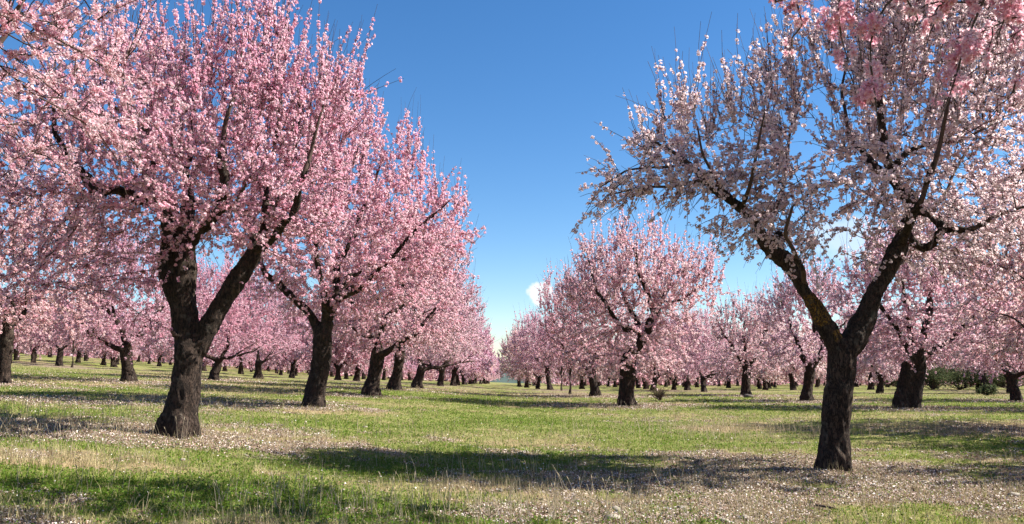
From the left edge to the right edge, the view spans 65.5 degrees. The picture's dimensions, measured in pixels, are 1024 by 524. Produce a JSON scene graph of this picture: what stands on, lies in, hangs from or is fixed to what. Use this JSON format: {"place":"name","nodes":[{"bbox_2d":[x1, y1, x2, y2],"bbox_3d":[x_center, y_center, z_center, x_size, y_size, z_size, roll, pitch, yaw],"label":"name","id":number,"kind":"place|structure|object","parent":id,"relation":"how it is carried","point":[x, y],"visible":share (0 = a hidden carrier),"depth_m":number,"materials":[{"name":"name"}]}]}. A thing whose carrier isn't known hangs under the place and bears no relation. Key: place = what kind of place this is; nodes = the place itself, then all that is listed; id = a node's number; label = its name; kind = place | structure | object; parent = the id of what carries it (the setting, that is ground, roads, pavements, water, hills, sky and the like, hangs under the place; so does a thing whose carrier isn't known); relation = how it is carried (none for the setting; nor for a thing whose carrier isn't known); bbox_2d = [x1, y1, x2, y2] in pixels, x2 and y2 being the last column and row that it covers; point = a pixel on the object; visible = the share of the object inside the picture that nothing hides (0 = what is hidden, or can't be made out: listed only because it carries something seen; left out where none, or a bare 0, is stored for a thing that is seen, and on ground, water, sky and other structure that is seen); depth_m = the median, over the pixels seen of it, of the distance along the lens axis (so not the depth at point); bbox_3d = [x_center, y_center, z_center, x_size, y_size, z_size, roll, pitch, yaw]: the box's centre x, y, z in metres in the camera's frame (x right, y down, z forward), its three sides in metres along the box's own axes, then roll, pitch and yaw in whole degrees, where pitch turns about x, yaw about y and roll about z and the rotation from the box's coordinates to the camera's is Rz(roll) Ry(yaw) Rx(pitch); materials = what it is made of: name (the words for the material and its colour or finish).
{"place":"outdoors","nodes":[
{"label":"outdoors","id":0,"kind":"place"},
{"bbox_2d":[173,362,555,382],"bbox_3d":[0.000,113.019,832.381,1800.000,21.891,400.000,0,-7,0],"label":"hills","id":1,"kind":"structure","parent":0,"point":[505,379],"depth_m":638.85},
{"bbox_2d":[0,354,1023,523],"bbox_3d":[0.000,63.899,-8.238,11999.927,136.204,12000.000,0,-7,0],"label":"ground","id":2,"kind":"structure","parent":0,"point":[89,364],"depth_m":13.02,"materials":[{"name":"green plant"}]},
{"bbox_2d":[0,282,22,348],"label":"almond tree","id":3,"kind":"object","parent":2,"relation":"on","point":[9,305],"visible":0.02,"depth_m":46.78,"materials":[{"name":"pink plant"}]},
{"bbox_2d":[12,286,51,359],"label":"almond tree","id":4,"kind":"object","parent":2,"relation":"on","point":[15,355],"visible":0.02,"depth_m":61.45,"materials":[{"name":"pink plant"}]},
{"bbox_2d":[1,285,75,362],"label":"almond tree","id":5,"kind":"object","parent":2,"relation":"on","point":[33,358],"visible":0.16,"depth_m":55.36,"materials":[{"name":"pink plant"}]},
{"bbox_2d":[20,329,56,358],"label":"almond tree","id":6,"kind":"object","parent":2,"relation":"on","point":[35,351],"visible":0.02,"depth_m":78.04,"materials":[{"name":"pink plant"}]},
{"bbox_2d":[0,148,116,383],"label":"almond tree","id":7,"kind":"object","parent":2,"relation":"on","point":[13,316],"visible":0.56,"depth_m":22.36,"materials":[{"name":"pink plant"}]},
{"bbox_2d":[21,284,107,365],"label":"almond tree","id":8,"kind":"object","parent":2,"relation":"on","point":[59,356],"visible":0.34,"depth_m":51.43,"materials":[{"name":"pink plant"}]},
{"bbox_2d":[53,310,86,367],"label":"young almond tree","id":9,"kind":"object","parent":2,"relation":"on","point":[73,342],"visible":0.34,"depth_m":47.62,"materials":[{"name":"pink plant"}]},
{"bbox_2d":[45,309,103,362],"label":"almond tree","id":10,"kind":"object","parent":2,"relation":"on","point":[78,359],"visible":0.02,"depth_m":69.42,"materials":[{"name":"pink plant"}]},
{"bbox_2d":[0,0,195,206],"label":"almond tree","id":11,"kind":"object","parent":2,"relation":"on","point":[62,12],"visible":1,"depth_m":6.18,"materials":[{"name":"pink plant"}]},
{"bbox_2d":[72,305,136,365],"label":"almond tree","id":12,"kind":"object","parent":2,"relation":"on","point":[103,362],"visible":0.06,"depth_m":65.39,"materials":[{"name":"pink plant"}]},
{"bbox_2d":[75,304,151,367],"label":"almond tree","id":13,"kind":"object","parent":2,"relation":"on","point":[112,355],"visible":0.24,"depth_m":59.39,"materials":[{"name":"pink plant"}]},
{"bbox_2d":[90,327,144,364],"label":"almond tree","id":14,"kind":"object","parent":2,"relation":"on","point":[117,360],"visible":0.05,"depth_m":77.28,"materials":[{"name":"pink plant"}]},
{"bbox_2d":[44,211,211,381],"bbox_3d":[-13.472,1.188,28.110,5.331,6.529,5.839,-6,-10,40],"label":"almond tree","id":15,"kind":"object","parent":2,"relation":"on","point":[126,359],"visible":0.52,"depth_m":27.43,"materials":[{"name":"pink plant"}]},
{"bbox_2d":[133,348,162,363],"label":"almond tree","id":16,"kind":"object","parent":2,"relation":"on","point":[149,360],"visible":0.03,"depth_m":102.06,"materials":[{"name":"pink plant"}]},
{"bbox_2d":[139,324,173,366],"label":"almond tree","id":17,"kind":"object","parent":2,"relation":"on","point":[159,364],"visible":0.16,"depth_m":85.78,"materials":[{"name":"pink plant"}]},
{"bbox_2d":[135,278,233,362],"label":"almond tree","id":18,"kind":"object","parent":2,"relation":"on","point":[160,343],"visible":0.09,"depth_m":52.13,"materials":[{"name":"pink plant"}]},
{"bbox_2d":[0,0,403,439],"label":"almond tree","id":19,"kind":"object","parent":2,"relation":"on","point":[184,231],"visible":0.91,"depth_m":11.09,"materials":[{"name":"pink plant"}]},
{"bbox_2d":[156,249,281,379],"bbox_3d":[-13.279,2.261,36.310,5.362,6.646,5.735,-4,-8,27],"label":"almond tree","id":20,"kind":"object","parent":2,"relation":"on","point":[214,373],"visible":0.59,"depth_m":35.99,"materials":[{"name":"pink plant"}]},
{"bbox_2d":[201,312,252,368],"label":"almond tree","id":21,"kind":"object","parent":2,"relation":"on","point":[224,361],"visible":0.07,"depth_m":60.94,"materials":[{"name":"pink plant"}]},
{"bbox_2d":[207,353,246,371],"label":"almond tree","id":22,"kind":"object","parent":2,"relation":"on","point":[225,366],"visible":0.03,"depth_m":85.11,"materials":[{"name":"pink plant"}]},
{"bbox_2d":[204,307,276,373],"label":"almond tree","id":23,"kind":"object","parent":2,"relation":"on","point":[240,366],"visible":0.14,"depth_m":65.25,"materials":[{"name":"pink plant"}]},
{"bbox_2d":[234,353,268,371],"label":"almond tree","id":24,"kind":"object","parent":2,"relation":"on","point":[246,364],"visible":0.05,"depth_m":93.20,"materials":[{"name":"pink plant"}]},
{"bbox_2d":[214,270,312,378],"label":"almond tree","id":25,"kind":"object","parent":2,"relation":"on","point":[258,374],"visible":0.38,"depth_m":42.31,"materials":[{"name":"pink plant"}]},
{"bbox_2d":[254,321,301,374],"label":"almond tree","id":26,"kind":"object","parent":2,"relation":"on","point":[281,370],"visible":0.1,"depth_m":77.25,"materials":[{"name":"pink plant"}]},
{"bbox_2d":[254,296,312,377],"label":"almond tree","id":27,"kind":"object","parent":2,"relation":"on","point":[292,361],"visible":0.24,"depth_m":57.05,"materials":[{"name":"pink plant"}]},
{"bbox_2d":[271,332,310,375],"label":"almond tree","id":28,"kind":"object","parent":2,"relation":"on","point":[296,369],"visible":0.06,"depth_m":84.30,"materials":[{"name":"pink plant"}]},
{"bbox_2d":[292,295,370,379],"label":"almond tree","id":29,"kind":"object","parent":2,"relation":"on","point":[340,366],"visible":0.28,"depth_m":53.58,"materials":[{"name":"pink plant"}]},
{"bbox_2d":[330,339,368,378],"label":"almond tree","id":30,"kind":"object","parent":2,"relation":"on","point":[346,373],"visible":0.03,"depth_m":68.80,"materials":[{"name":"pink plant"}]},
{"bbox_2d":[218,60,485,406],"bbox_3d":[-3.958,-0.937,19.490,6.208,9.207,5.597,-5,-9,35],"label":"almond tree","id":31,"kind":"object","parent":2,"relation":"on","point":[359,281],"visible":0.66,"depth_m":18.98,"materials":[{"name":"pink plant"}]},
{"bbox_2d":[330,316,394,380],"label":"almond tree","id":32,"kind":"object","parent":2,"relation":"on","point":[357,374],"visible":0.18,"depth_m":54.51,"materials":[{"name":"pink plant"}]},
{"bbox_2d":[340,354,390,378],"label":"almond tree","id":33,"kind":"object","parent":2,"relation":"on","point":[363,376],"visible":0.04,"depth_m":77.07,"materials":[{"name":"pink plant"}]},
{"bbox_2d":[266,173,481,395],"bbox_3d":[-4.580,0.848,27.225,7.007,7.950,6.398,1,-7,-6],"label":"almond tree","id":34,"kind":"object","parent":2,"relation":"on","point":[377,356],"visible":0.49,"depth_m":26.58,"materials":[{"name":"pink plant"}]},
{"bbox_2d":[381,346,407,379],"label":"almond tree","id":35,"kind":"object","parent":2,"relation":"on","point":[384,374],"visible":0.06,"depth_m":84.29,"materials":[{"name":"pink plant"}]},
{"bbox_2d":[312,214,485,389],"bbox_3d":[-4.773,1.521,33.513,7.504,8.261,6.736,-2,-8,17],"label":"almond tree","id":36,"kind":"object","parent":2,"relation":"on","point":[394,382],"visible":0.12,"depth_m":33.17,"materials":[{"name":"pink plant"}]},
{"bbox_2d":[388,353,417,373],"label":"almond tree","id":37,"kind":"object","parent":2,"relation":"on","point":[412,367],"visible":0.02,"depth_m":92.74,"materials":[{"name":"pink plant"}]},
{"bbox_2d":[389,357,416,379],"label":"almond tree","id":38,"kind":"object","parent":2,"relation":"on","point":[405,370],"visible":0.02,"depth_m":101.68,"materials":[{"name":"pink plant"}]},
{"bbox_2d":[391,353,427,380],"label":"almond tree","id":39,"kind":"object","parent":2,"relation":"on","point":[409,376],"visible":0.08,"depth_m":109.36,"materials":[{"name":"pink plant"}]},
{"bbox_2d":[360,264,488,387],"bbox_3d":[-4.606,2.654,41.450,7.350,8.280,6.367,4,-8,-28],"label":"almond tree","id":40,"kind":"object","parent":2,"relation":"on","point":[417,380],"visible":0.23,"depth_m":41.12,"materials":[{"name":"pink plant"}]},
{"bbox_2d":[404,277,490,385],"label":"almond tree","id":41,"kind":"object","parent":2,"relation":"on","point":[440,381],"visible":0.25,"depth_m":49.39,"materials":[{"name":"pink plant"}]},
{"bbox_2d":[414,304,495,385],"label":"almond tree","id":42,"kind":"object","parent":2,"relation":"on","point":[456,369],"visible":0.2,"depth_m":57.27,"materials":[{"name":"pink plant"}]},
{"bbox_2d":[427,331,494,384],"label":"almond tree","id":43,"kind":"object","parent":2,"relation":"on","point":[458,376],"visible":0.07,"depth_m":66.08,"materials":[{"name":"pink plant"}]},
{"bbox_2d":[435,328,496,384],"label":"almond tree","id":44,"kind":"object","parent":2,"relation":"on","point":[463,380],"visible":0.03,"depth_m":76.04,"materials":[{"name":"pink plant"}]},
{"bbox_2d":[449,344,497,383],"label":"almond tree","id":45,"kind":"object","parent":2,"relation":"on","point":[493,372],"visible":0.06,"depth_m":88.89,"materials":[{"name":"pink plant"}]},
{"bbox_2d":[460,351,497,383],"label":"almond tree","id":46,"kind":"object","parent":2,"relation":"on","point":[486,375],"visible":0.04,"depth_m":109.98,"materials":[{"name":"pink plant"}]},
{"bbox_2d":[483,353,501,383],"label":"almond tree","id":47,"kind":"object","parent":2,"relation":"on","point":[495,357],"visible":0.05,"depth_m":125.57,"materials":[{"name":"pink plant"}]},
{"bbox_2d":[0,384,1021,523],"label":"dry stalks","id":48,"kind":"object","parent":2,"relation":"on","point":[508,498],"visible":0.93,"depth_m":7.42,"materials":[{"name":"plant"}]},
{"bbox_2d":[0,378,1022,523],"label":"stones","id":49,"kind":"object","parent":2,"relation":"on","point":[616,508],"visible":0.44,"depth_m":8.66,"materials":[{"name":"grey stone"}]},
{"bbox_2d":[0,368,1023,523],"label":"leaf litter","id":50,"kind":"object","parent":2,"relation":"on","point":[661,485],"visible":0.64,"depth_m":9.93,"materials":[{"name":"brown plant"}]},
{"bbox_2d":[0,378,1023,523],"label":"broken straw","id":51,"kind":"object","parent":2,"relation":"on","point":[547,468],"visible":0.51,"depth_m":8.96,"materials":[{"name":"beige plant"}]},
{"bbox_2d":[0,368,1023,523],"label":"fallen petals","id":52,"kind":"object","parent":2,"relation":"on","point":[668,509],"visible":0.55,"depth_m":9.77,"materials":[{"name":"pink plant"}]},
{"bbox_2d":[5,384,1019,520],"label":"daisies","id":53,"kind":"object","parent":2,"relation":"on","point":[543,463],"visible":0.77,"depth_m":9.04,"materials":[{"name":"white plant"}]},
{"bbox_2d":[494,336,534,386],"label":"almond tree","id":54,"kind":"object","parent":2,"relation":"on","point":[503,358],"visible":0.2,"depth_m":93.92,"materials":[{"name":"pink plant"}]},
{"bbox_2d":[19,347,1023,385],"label":"distant orchard","id":55,"kind":"object","parent":2,"relation":"on","point":[431,377],"visible":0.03,"depth_m":141.70,"materials":[{"name":"pink plant"}]},
{"bbox_2d":[499,319,550,387],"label":"almond tree","id":56,"kind":"object","parent":2,"relation":"on","point":[526,384],"visible":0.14,"depth_m":79.22,"materials":[{"name":"pink plant"}]},
{"bbox_2d":[499,318,565,388],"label":"almond tree","id":57,"kind":"object","parent":2,"relation":"on","point":[518,369],"visible":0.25,"depth_m":66.08,"materials":[{"name":"pink plant"}]},
{"bbox_2d":[509,302,578,389],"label":"almond tree","id":58,"kind":"object","parent":2,"relation":"on","point":[533,321],"visible":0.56,"depth_m":57.15,"materials":[{"name":"pink plant"}]},
{"bbox_2d":[541,338,569,390],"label":"young almond tree","id":59,"kind":"object","parent":2,"relation":"on","point":[561,370],"visible":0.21,"depth_m":51.66,"materials":[{"name":"pink plant"}]},
{"bbox_2d":[544,320,587,393],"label":"young almond tree","id":60,"kind":"object","parent":2,"relation":"on","point":[570,371],"visible":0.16,"depth_m":41.58,"materials":[{"name":"pink plant"}]},
{"bbox_2d":[550,336,611,388],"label":"almond tree","id":61,"kind":"object","parent":2,"relation":"on","point":[581,375],"visible":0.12,"depth_m":67.11,"materials":[{"name":"pink plant"}]},
{"bbox_2d":[534,258,647,395],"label":"almond tree","id":62,"kind":"object","parent":2,"relation":"on","point":[594,388],"visible":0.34,"depth_m":35.94,"materials":[{"name":"pink plant"}]},
{"bbox_2d":[596,348,613,386],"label":"almond tree","id":63,"kind":"object","parent":2,"relation":"on","point":[608,382],"visible":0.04,"depth_m":101.51,"materials":[{"name":"pink plant"}]},
{"bbox_2d":[596,334,617,386],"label":"almond tree","id":64,"kind":"object","parent":2,"relation":"on","point":[614,384],"visible":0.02,"depth_m":93.11,"materials":[{"name":"pink plant"}]},
{"bbox_2d":[598,335,623,381],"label":"almond tree","id":65,"kind":"object","parent":2,"relation":"on","point":[606,367],"visible":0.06,"depth_m":85.41,"materials":[{"name":"pink plant"}]},
{"bbox_2d":[604,338,659,387],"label":"almond tree","id":66,"kind":"object","parent":2,"relation":"on","point":[637,385],"visible":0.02,"depth_m":76.40,"materials":[{"name":"pink plant"}]},
{"bbox_2d":[545,197,740,405],"bbox_3d":[4.177,1.192,27.341,5.920,7.934,5.393,5,-9,-37],"label":"almond tree","id":67,"kind":"object","parent":2,"relation":"on","point":[646,277],"visible":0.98,"depth_m":26.64,"materials":[{"name":"pink plant"}]},
{"bbox_2d":[618,338,674,388],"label":"almond tree","id":68,"kind":"object","parent":2,"relation":"on","point":[645,385],"visible":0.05,"depth_m":68.10,"materials":[{"name":"pink plant"}]},
{"bbox_2d":[620,307,686,390],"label":"almond tree","id":69,"kind":"object","parent":2,"relation":"on","point":[657,347],"visible":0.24,"depth_m":54.21,"materials":[{"name":"pink plant"}]},
{"bbox_2d":[648,385,669,400],"bbox_3d":[5.791,5.120,31.338,1.003,0.688,0.792,0,-7,0],"label":"green bush","id":70,"kind":"object","parent":2,"relation":"on","point":[661,394],"visible":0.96,"depth_m":31.34,"materials":[{"name":"green plant"}]},
{"bbox_2d":[644,331,705,389],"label":"almond tree","id":71,"kind":"object","parent":2,"relation":"on","point":[673,379],"visible":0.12,"depth_m":60.81,"materials":[{"name":"pink plant"}]},
{"bbox_2d":[651,312,720,389],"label":"almond tree","id":72,"kind":"object","parent":2,"relation":"on","point":[686,382],"visible":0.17,"depth_m":55.85,"materials":[{"name":"pink plant"}]},
{"bbox_2d":[679,372,709,386],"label":"almond tree","id":73,"kind":"object","parent":2,"relation":"on","point":[697,383],"visible":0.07,"depth_m":85.28,"materials":[{"name":"plant"}]},
{"bbox_2d":[660,302,741,391],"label":"almond tree","id":74,"kind":"object","parent":2,"relation":"on","point":[689,339],"visible":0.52,"depth_m":48.64,"materials":[{"name":"pink plant"}]},
{"bbox_2d":[704,328,739,387],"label":"almond tree","id":75,"kind":"object","parent":2,"relation":"on","point":[728,381],"visible":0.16,"depth_m":75.46,"materials":[{"name":"pink plant"}]},
{"bbox_2d":[697,281,799,394],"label":"almond tree","id":76,"kind":"object","parent":2,"relation":"on","point":[745,363],"visible":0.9,"depth_m":38.56,"materials":[{"name":"pink plant"}]},
{"bbox_2d":[730,333,788,388],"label":"almond tree","id":77,"kind":"object","parent":2,"relation":"on","point":[759,383],"visible":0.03,"depth_m":67.25,"materials":[{"name":"pink plant"}]},
{"bbox_2d":[727,319,797,389],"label":"almond tree","id":78,"kind":"object","parent":2,"relation":"on","point":[765,386],"visible":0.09,"depth_m":61.34,"materials":[{"name":"pink plant"}]},
{"bbox_2d":[752,345,797,387],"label":"almond tree","id":79,"kind":"object","parent":2,"relation":"on","point":[768,384],"visible":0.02,"depth_m":75.50,"materials":[{"name":"pink plant"}]},
{"bbox_2d":[754,303,826,389],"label":"almond tree","id":80,"kind":"object","parent":2,"relation":"on","point":[792,374],"visible":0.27,"depth_m":55.82,"materials":[{"name":"pink plant"}]},
{"bbox_2d":[571,0,1023,472],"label":"almond tree","id":81,"kind":"object","parent":2,"relation":"on","point":[846,348],"visible":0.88,"depth_m":10.23,"materials":[{"name":"pink plant"}]},
{"bbox_2d":[743,237,868,400],"bbox_3d":[11.544,2.236,31.031,4.706,6.695,4.576,0,-7,0],"label":"almond tree","id":82,"kind":"object","parent":2,"relation":"on","point":[808,373],"visible":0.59,"depth_m":30.69,"materials":[{"name":"pink plant"}]},
{"bbox_2d":[798,317,826,381],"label":"almond tree","id":83,"kind":"object","parent":2,"relation":"on","point":[807,331],"visible":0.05,"depth_m":69.52,"materials":[{"name":"pink plant"}]},
{"bbox_2d":[799,351,825,386],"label":"almond tree","id":84,"kind":"object","parent":2,"relation":"on","point":[817,383],"visible":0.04,"depth_m":93.69,"materials":[{"name":"plant"}]},
{"bbox_2d":[842,306,899,389],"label":"almond tree","id":85,"kind":"object","parent":2,"relation":"on","point":[871,385],"visible":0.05,"depth_m":59.17,"materials":[{"name":"pink plant"}]},
{"bbox_2d":[836,302,936,392],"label":"almond tree","id":86,"kind":"object","parent":2,"relation":"on","point":[875,366],"visible":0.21,"depth_m":44.11,"materials":[{"name":"pink plant"}]},
{"bbox_2d":[768,0,1023,135],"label":"almond tree","id":87,"kind":"object","parent":2,"relation":"on","point":[971,41],"visible":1,"depth_m":3.78,"materials":[{"name":"pink plant"}]},
{"bbox_2d":[864,373,932,387],"bbox_3d":[30.784,9.288,63.463,4.981,1.735,4.387,4,-8,-29],"label":"green bush","id":88,"kind":"object","parent":2,"relation":"on","point":[892,383],"visible":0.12,"depth_m":62.60,"materials":[{"name":"green plant"}]},
{"bbox_2d":[814,188,1023,407],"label":"almond tree","id":89,"kind":"object","parent":2,"relation":"on","point":[913,356],"visible":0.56,"depth_m":24.77,"materials":[{"name":"pink plant"}]},
{"bbox_2d":[895,361,977,389],"bbox_3d":[31.584,8.258,59.409,6.352,2.649,4.916,0,-7,0],"label":"green bush","id":90,"kind":"object","parent":2,"relation":"on","point":[942,374],"visible":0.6,"depth_m":58.82,"materials":[{"name":"green plant"}]},
{"bbox_2d":[925,317,961,388],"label":"almond tree","id":91,"kind":"object","parent":2,"relation":"on","point":[938,355],"visible":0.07,"depth_m":67.62,"materials":[{"name":"pink plant"}]},
{"bbox_2d":[925,367,1005,389],"bbox_3d":[34.683,8.793,61.317,8.536,2.114,6.786,-2,-8,15],"label":"green bush","id":92,"kind":"object","parent":2,"relation":"on","point":[966,382],"visible":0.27,"depth_m":59.93,"materials":[{"name":"green plant"}]},
{"bbox_2d":[934,301,1006,384],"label":"almond tree","id":93,"kind":"object","parent":2,"relation":"on","point":[983,379],"visible":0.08,"depth_m":52.53,"materials":[{"name":"pink plant"}]},
{"bbox_2d":[918,245,1023,400],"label":"almond tree","id":94,"kind":"object","parent":2,"relation":"on","point":[1012,377],"visible":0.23,"depth_m":31.63,"materials":[{"name":"pink plant"}]},
{"bbox_2d":[938,314,1018,388],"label":"almond tree","id":95,"kind":"object","parent":2,"relation":"on","point":[971,366],"visible":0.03,"depth_m":61.19,"materials":[{"name":"pink plant"}]},
{"bbox_2d":[934,113,1023,370],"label":"almond tree","id":96,"kind":"object","parent":2,"relation":"on","point":[992,317],"visible":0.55,"depth_m":17.52,"materials":[{"name":"pink plant"}]},
{"bbox_2d":[948,285,1023,392],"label":"almond tree","id":97,"kind":"object","parent":2,"relation":"on","point":[995,370],"visible":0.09,"depth_m":44.38,"materials":[{"name":"pink plant"}]},
{"bbox_2d":[975,383,998,395],"bbox_3d":[22.991,6.157,38.526,0.931,0.664,1.007,-7,-10,43],"label":"green bush","id":98,"kind":"object","parent":2,"relation":"on","point":[988,389],"visible":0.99,"depth_m":38.43,"materials":[{"name":"green plant"}]},
{"bbox_2d":[958,371,1023,388],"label":"green bush","id":99,"kind":"object","parent":2,"relation":"on","point":[995,383],"visible":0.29,"depth_m":60.21,"materials":[{"name":"green plant"}]},
{"bbox_2d":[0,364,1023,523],"bbox_3d":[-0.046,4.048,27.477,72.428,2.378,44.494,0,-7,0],"label":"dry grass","id":100,"kind":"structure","parent":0,"point":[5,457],"depth_m":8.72,"materials":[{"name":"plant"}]},
{"bbox_2d":[0,0,1023,363],"label":"sky","id":101,"kind":"structure","parent":0,"point":[514,93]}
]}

